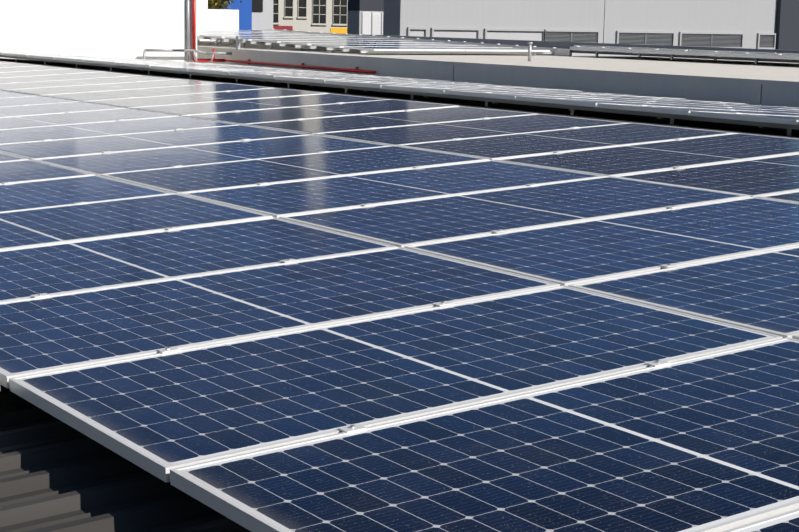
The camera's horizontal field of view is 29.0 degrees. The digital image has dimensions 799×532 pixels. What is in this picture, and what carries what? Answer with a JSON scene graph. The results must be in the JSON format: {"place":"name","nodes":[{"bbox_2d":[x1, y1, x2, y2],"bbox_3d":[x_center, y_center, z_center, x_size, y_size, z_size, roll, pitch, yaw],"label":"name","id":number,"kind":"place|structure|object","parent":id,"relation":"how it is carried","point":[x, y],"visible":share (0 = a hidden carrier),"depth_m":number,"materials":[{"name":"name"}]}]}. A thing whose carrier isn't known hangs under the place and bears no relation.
{"place":"outdoors","nodes":[
{"label":"outdoors","id":0,"kind":"place"},
{"bbox_2d":[0,0,196,61],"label":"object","id":1,"kind":"object","parent":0,"point":[132,29],"visible":0.33,"depth_m":28.56,"materials":[{"name":"white"}]},
{"bbox_2d":[142,0,244,62],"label":"metal railing","id":2,"kind":"object","parent":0,"point":[238,41],"visible":0.9,"depth_m":29.50,"materials":[{"name":"grey metal"}]},
{"bbox_2d":[197,0,207,8],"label":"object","id":3,"kind":"object","parent":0,"point":[202,4],"depth_m":39.54,"materials":[{"name":"white"}]},
{"bbox_2d":[197,9,238,39],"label":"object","id":4,"kind":"object","parent":3,"relation":"attached to","point":[221,19],"visible":0.07,"depth_m":39.84,"materials":[{"name":"white"}]},
{"bbox_2d":[197,40,325,64],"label":"wall","id":5,"kind":"structure","parent":0,"point":[207,45],"depth_m":31.85,"materials":[{"name":"paint"}]},
{"bbox_2d":[0,50,798,136],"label":"solar panel array","id":6,"kind":"structure","parent":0,"point":[759,119],"depth_m":15.68,"materials":[{"name":"glass"}]},
{"bbox_2d":[192,0,375,73],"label":"red pipes","id":7,"kind":"object","parent":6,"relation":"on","point":[301,66],"visible":0.94,"depth_m":29.25,"materials":[{"name":"red metal"}]},
{"bbox_2d":[3,61,798,138],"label":"mounting frame","id":8,"kind":"object","parent":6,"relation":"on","point":[446,103],"visible":0.25,"depth_m":13.06,"materials":[{"name":"metal"}]},
{"label":"ground","id":9,"kind":"structure","parent":0,"visible":0},
{"bbox_2d":[208,0,241,9],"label":"tree","id":10,"kind":"object","parent":9,"relation":"on","point":[215,4],"visible":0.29,"depth_m":47.08,"materials":[{"name":"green plant"}]},
{"bbox_2d":[216,0,251,29],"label":"blue wall","id":11,"kind":"structure","parent":9,"relation":"on","point":[244,7],"depth_m":53.64,"materials":[{"name":"blue paint"}]},
{"bbox_2d":[252,0,272,29],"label":"wall","id":12,"kind":"structure","parent":9,"relation":"on","point":[262,20],"depth_m":55.21,"materials":[{"name":"white paint"}]},
{"bbox_2d":[252,0,262,11],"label":"strip window","id":13,"kind":"structure","parent":12,"relation":"in","point":[257,5],"depth_m":54.96,"materials":[{"name":"black glass"}]},
{"bbox_2d":[273,0,347,33],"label":"beige building","id":14,"kind":"structure","parent":9,"relation":"on","point":[326,16],"depth_m":129.73,"materials":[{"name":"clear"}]},
{"bbox_2d":[347,0,383,34],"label":"dark block","id":15,"kind":"structure","parent":9,"relation":"on","point":[365,17],"depth_m":103.63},
{"bbox_2d":[383,0,798,49],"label":"grey building","id":16,"kind":"structure","parent":9,"relation":"on","point":[762,24],"depth_m":82.62,"materials":[{"name":"grey metal"}]},
{"bbox_3d":[-0.319,5.623,10.617,17.940,11.550,37.980,-5,11,-34],"label":"building body","id":17,"kind":"object","parent":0,"visible":0},
{"bbox_2d":[0,61,798,531],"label":"solar panel array","id":18,"kind":"structure","parent":17,"relation":"on","point":[228,307],"depth_m":4.97,"materials":[{"name":"glass"}]},
{"bbox_2d":[235,49,798,107],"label":"parapet","id":19,"kind":"structure","parent":17,"relation":"on","point":[772,95],"depth_m":23.26,"materials":[{"name":"paint"}]},
{"bbox_2d":[197,29,571,55],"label":"solar panels","id":20,"kind":"object","parent":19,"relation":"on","point":[360,43],"visible":0.9,"depth_m":30.82,"materials":[{"name":"metal"}]},
{"bbox_2d":[197,39,535,54],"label":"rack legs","id":21,"kind":"object","parent":20,"relation":"attached to","point":[243,44],"visible":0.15,"depth_m":31.65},
{"bbox_2d":[235,49,798,86],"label":"parapet coping","id":22,"kind":"object","parent":19,"relation":"on","point":[684,77],"visible":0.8,"depth_m":21.99,"materials":[{"name":"grey metal"}]},
{"bbox_2d":[527,42,532,60],"bbox_3d":[2.130,-3.503,25.290,0.086,0.310,0.090,-5,11,-34],"label":"vent post","id":23,"kind":"object","parent":19,"relation":"on","point":[529,49],"visible":1,"depth_m":25.26,"materials":[{"name":"grey metal"}]},
{"bbox_2d":[337,33,798,62],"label":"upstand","id":24,"kind":"object","parent":19,"relation":"attached to","point":[557,44],"depth_m":32.45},
{"bbox_2d":[595,51,757,63],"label":"legs","id":25,"kind":"object","parent":19,"relation":"on","point":[672,56],"visible":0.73,"depth_m":27.97,"materials":[{"name":"silver metal"}]},
{"bbox_2d":[574,45,798,60],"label":"back row","id":26,"kind":"object","parent":25,"relation":"on","point":[697,50],"visible":0.27,"depth_m":27.50,"materials":[{"name":"metal"}]},
{"bbox_2d":[570,46,798,59],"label":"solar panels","id":27,"kind":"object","parent":19,"relation":"on","point":[721,54],"depth_m":26.89,"materials":[{"name":"silver metal"}]}
]}

